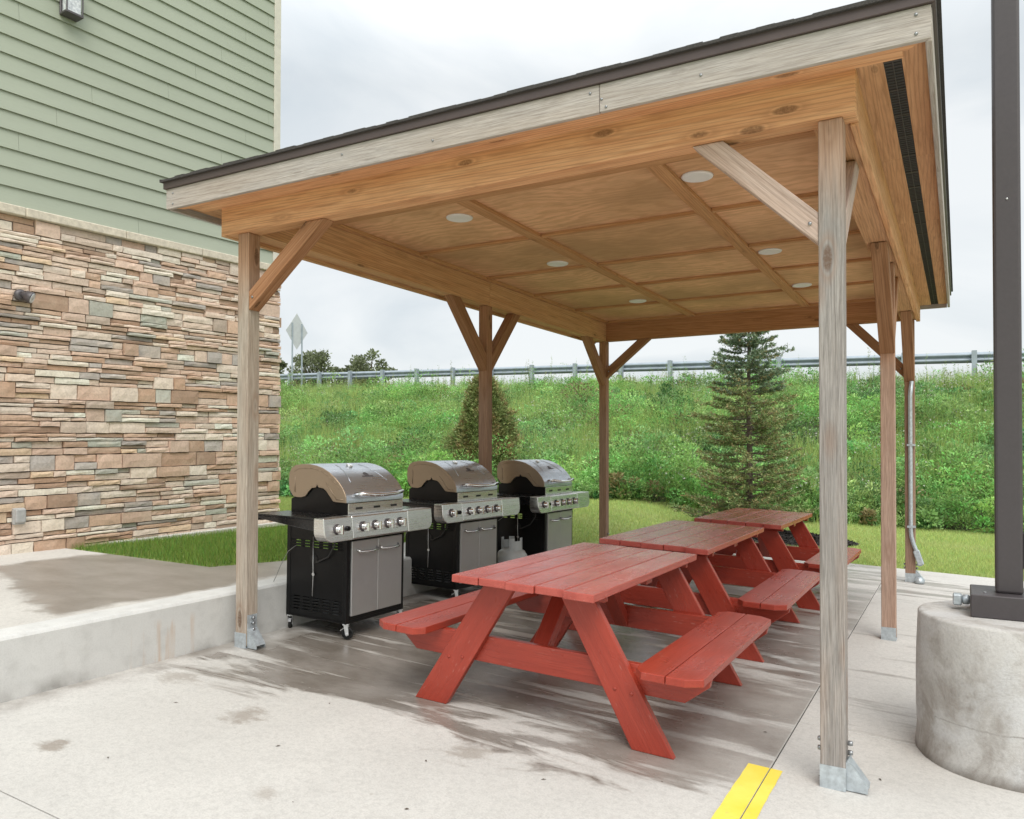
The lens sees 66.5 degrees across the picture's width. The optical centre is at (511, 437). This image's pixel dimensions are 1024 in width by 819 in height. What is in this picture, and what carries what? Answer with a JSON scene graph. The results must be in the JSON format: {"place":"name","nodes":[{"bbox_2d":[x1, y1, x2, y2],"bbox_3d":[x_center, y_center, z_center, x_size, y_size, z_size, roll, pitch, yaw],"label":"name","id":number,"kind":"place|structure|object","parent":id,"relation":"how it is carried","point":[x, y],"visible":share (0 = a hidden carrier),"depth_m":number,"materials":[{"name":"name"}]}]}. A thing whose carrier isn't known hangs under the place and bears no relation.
{"place":"outdoors","nodes":[
{"label":"outdoors","id":0,"kind":"place"},
{"bbox_2d":[0,542,405,628],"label":"walk","id":1,"kind":"structure","parent":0,"point":[39,586],"depth_m":5.71,"materials":[{"name":"concrete"}]},
{"bbox_2d":[0,0,281,554],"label":"building","id":2,"kind":"structure","parent":1,"relation":"on","point":[118,369],"depth_m":8.11,"materials":[{"name":"stone"}]},
{"bbox_2d":[12,508,25,524],"bbox_3d":[-4.526,0.724,7.175,0.075,0.150,0.100,0,-1,32],"label":"outlet box","id":3,"kind":"object","parent":2,"relation":"attached to","point":[18,516],"visible":1,"depth_m":7.14,"materials":[{"name":"grey plastic"}]},
{"bbox_2d":[14,289,35,303],"bbox_3d":[-4.496,-1.304,7.215,0.172,0.134,0.111,0,-1,-4],"label":"floodlight","id":4,"kind":"object","parent":2,"relation":"attached to","point":[23,295],"visible":1,"depth_m":7.18,"materials":[{"name":"metal"}]},
{"bbox_2d":[59,0,83,21],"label":"wall lantern","id":5,"kind":"object","parent":2,"relation":"attached to","point":[70,9],"depth_m":7.57,"materials":[{"name":"glass"}]},
{"bbox_2d":[74,525,337,566],"bbox_3d":[-4.657,1.237,10.028,8.255,0.238,4.135,0,-1,30],"label":"grass patch","id":6,"kind":"object","parent":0,"point":[183,555],"visible":0.04,"depth_m":7.14,"materials":[{"name":"green plant"}]},
{"bbox_2d":[72,522,466,566],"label":"lawn grass","id":7,"kind":"structure","parent":6,"relation":"on","point":[204,544],"depth_m":7.48,"materials":[{"name":"green plant"}]},
{"bbox_2d":[0,552,1023,818],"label":"patio","id":8,"kind":"structure","parent":0,"point":[316,720],"depth_m":3.75,"materials":[{"name":"concrete"}]},
{"bbox_2d":[0,554,447,702],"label":"retaining wall","id":9,"kind":"structure","parent":8,"relation":"on","point":[41,656],"depth_m":4.61,"materials":[{"name":"concrete"}]},
{"bbox_2d":[258,463,431,638],"bbox_3d":[-1.220,0.794,5.751,0.797,1.208,1.170,1,0,31],"label":"gas grill","id":10,"kind":"object","parent":8,"relation":"on","point":[351,509],"visible":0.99,"depth_m":5.57,"materials":[{"name":"black metal"}]},
{"bbox_2d":[350,538,378,616],"bbox_3d":[-1.032,0.985,5.528,0.054,0.520,0.273,1,0,31],"label":"door","id":11,"kind":"structure","parent":10,"relation":"in","point":[364,553],"depth_m":5.52,"materials":[{"name":"silver metal"}]},
{"bbox_2d":[377,534,401,609],"bbox_3d":[-0.892,0.988,5.765,0.054,0.520,0.273,1,0,31],"label":"door","id":12,"kind":"structure","parent":10,"relation":"in","point":[390,547],"depth_m":5.76,"materials":[{"name":"silver metal"}]},
{"bbox_2d":[403,460,519,596],"bbox_3d":[-0.536,0.813,7.071,0.797,1.208,1.170,1,0,33],"label":"gas grill","id":13,"kind":"object","parent":8,"relation":"on","point":[455,496],"visible":0.78,"depth_m":6.88,"materials":[{"name":"black metal"}]},
{"bbox_2d":[459,521,480,583],"bbox_3d":[-0.359,1.003,6.841,0.054,0.520,0.273,1,0,33],"label":"door","id":14,"kind":"structure","parent":13,"relation":"in","point":[469,531],"depth_m":6.83,"materials":[{"name":"silver metal"}]},
{"bbox_2d":[479,519,496,567],"bbox_3d":[-0.208,1.007,7.072,0.054,0.520,0.273,1,0,33],"label":"door","id":15,"kind":"structure","parent":13,"relation":"in","point":[488,532],"depth_m":7.07,"materials":[{"name":"silver metal"}]},
{"bbox_2d":[497,536,526,562],"bbox_3d":[-0.002,1.206,7.666,0.311,0.455,0.311,0,-1,30],"label":"propane tank","id":16,"kind":"object","parent":8,"relation":"on","point":[511,548],"visible":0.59,"depth_m":7.57,"materials":[{"name":"metal"}]},
{"bbox_2d":[497,459,589,555],"bbox_3d":[0.248,0.836,8.161,0.797,1.208,1.170,1,0,30],"label":"gas grill","id":17,"kind":"object","parent":8,"relation":"on","point":[541,489],"visible":0.63,"depth_m":7.95,"materials":[{"name":"black metal"}]},
{"bbox_2d":[546,512,561,550],"bbox_3d":[0.439,1.026,7.939,0.054,0.520,0.273,1,0,30],"label":"door","id":18,"kind":"structure","parent":17,"relation":"in","point":[553,519],"depth_m":7.93,"materials":[{"name":"silver metal"}]},
{"bbox_2d":[560,510,571,547],"bbox_3d":[0.576,1.029,8.177,0.054,0.520,0.273,1,0,30],"label":"door","id":19,"kind":"structure","parent":17,"relation":"in","point":[566,516],"depth_m":8.17,"materials":[{"name":"silver metal"}]},
{"bbox_2d":[159,0,952,794],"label":"pavilion","id":20,"kind":"structure","parent":8,"relation":"on","point":[791,174],"depth_m":4.89,"materials":[{"name":"wood"}]},
{"bbox_2d":[379,542,770,759],"bbox_3d":[0.420,1.089,4.466,1.794,0.743,1.618,2,0,30],"label":"picnic table","id":21,"kind":"object","parent":8,"relation":"on","point":[581,586],"visible":1,"depth_m":4.09,"materials":[{"name":"red paint"}]},
{"bbox_2d":[569,520,819,662],"bbox_3d":[1.374,1.115,6.129,1.794,0.743,1.715,2,0,30],"label":"picnic table","id":22,"kind":"object","parent":8,"relation":"on","point":[773,596],"visible":0.66,"depth_m":5.65,"materials":[{"name":"red paint"}]},
{"bbox_2d":[711,763,781,818],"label":"painted line","id":23,"kind":"object","parent":8,"relation":"on","point":[739,796],"visible":1,"depth_m":3.25,"materials":[{"name":"yellow paint"}]},
{"bbox_2d":[686,508,860,610],"bbox_3d":[2.418,1.145,7.761,1.794,0.743,1.553,2,0,31],"label":"picnic table","id":24,"kind":"object","parent":8,"relation":"on","point":[775,548],"visible":0.42,"depth_m":7.35,"materials":[{"name":"red paint"}]},
{"bbox_2d":[743,585,879,814],"bbox_3d":[2.030,1.529,2.945,9.100,0.338,14.000,0,-1,30],"label":"expansion joint","id":25,"kind":"object","parent":8,"relation":"in","point":[809,703],"depth_m":4.20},
{"bbox_2d":[915,601,1023,792],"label":"concrete pier","id":26,"kind":"structure","parent":8,"relation":"on","point":[970,695],"depth_m":3.49,"materials":[{"name":"grey concrete"}]},
{"bbox_2d":[953,0,1023,621],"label":"light pole","id":27,"kind":"object","parent":26,"relation":"on","point":[1002,598],"visible":1,"depth_m":3.70,"materials":[{"name":"brown metal"}]},
{"bbox_2d":[277,445,994,577],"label":"lawn","id":28,"kind":"structure","parent":0,"point":[987,529],"depth_m":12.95,"materials":[{"name":"green plant"}]},
{"bbox_2d":[667,331,818,517],"bbox_3d":[3.831,-0.481,13.013,2.289,4.222,2.338,0,-1,-11],"label":"spruce tree","id":29,"kind":"object","parent":28,"relation":"on","point":[732,473],"visible":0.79,"depth_m":12.79,"materials":[{"name":"green plant"}]},
{"bbox_2d":[752,529,857,546],"bbox_3d":[4.055,1.537,12.396,2.651,0.213,1.937,0,-1,30],"label":"mulch bed","id":30,"kind":"object","parent":28,"relation":"on","point":[787,537],"visible":0.22,"depth_m":11.80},
{"bbox_2d":[278,0,1023,389],"label":"sky","id":31,"kind":"structure","parent":0,"point":[347,65],"materials":[{"name":"white"}]},
{"bbox_2d":[280,393,1023,532],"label":"hillside","id":32,"kind":"structure","parent":0,"point":[944,527],"depth_m":18.91,"materials":[{"name":"green plant"}]},
{"bbox_2d":[286,314,306,385],"bbox_3d":[-10.115,-3.815,36.740,0.060,4.078,1.235,-1,-1,38],"label":"road sign","id":33,"kind":"object","parent":32,"relation":"on","point":[296,331],"visible":0.87,"depth_m":36.76,"materials":[{"name":"metal"}]},
{"bbox_2d":[437,373,524,477],"bbox_3d":[-0.521,0.030,16.974,2.391,2.891,2.550,0,-1,30],"label":"arborvitae","id":34,"kind":"object","parent":32,"relation":"on","point":[466,433],"visible":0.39,"depth_m":16.78,"materials":[{"name":"green plant"}]},
{"bbox_2d":[276,347,1023,532],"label":"bank weeds","id":35,"kind":"object","parent":32,"relation":"on","point":[943,464],"visible":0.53,"depth_m":19.13,"materials":[{"name":"green plant"}]},
{"bbox_2d":[278,350,1023,390],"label":"guard rail","id":36,"kind":"object","parent":32,"relation":"on","point":[974,357],"visible":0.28,"depth_m":29.09,"materials":[{"name":"grey metal"}]},
{"bbox_3d":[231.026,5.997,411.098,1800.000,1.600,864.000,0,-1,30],"label":"far field","id":37,"kind":"structure","parent":0,"visible":0},
{"bbox_2d":[277,358,287,385],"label":"deciduous tree","id":38,"kind":"object","parent":37,"relation":"on","point":[283,364],"visible":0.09,"depth_m":91.95,"materials":[{"name":"green plant"}]},
{"bbox_2d":[286,348,346,392],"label":"deciduous tree","id":39,"kind":"object","parent":37,"relation":"on","point":[318,360],"visible":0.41,"depth_m":93.99,"materials":[{"name":"green plant"}]},
{"bbox_2d":[332,363,354,381],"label":"deciduous tree","id":40,"kind":"object","parent":37,"relation":"on","point":[338,369],"visible":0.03,"depth_m":97.77,"materials":[{"name":"green plant"}]},
{"bbox_2d":[339,348,397,390],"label":"deciduous tree","id":41,"kind":"object","parent":37,"relation":"on","point":[358,362],"visible":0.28,"depth_m":91.30,"materials":[{"name":"green plant"}]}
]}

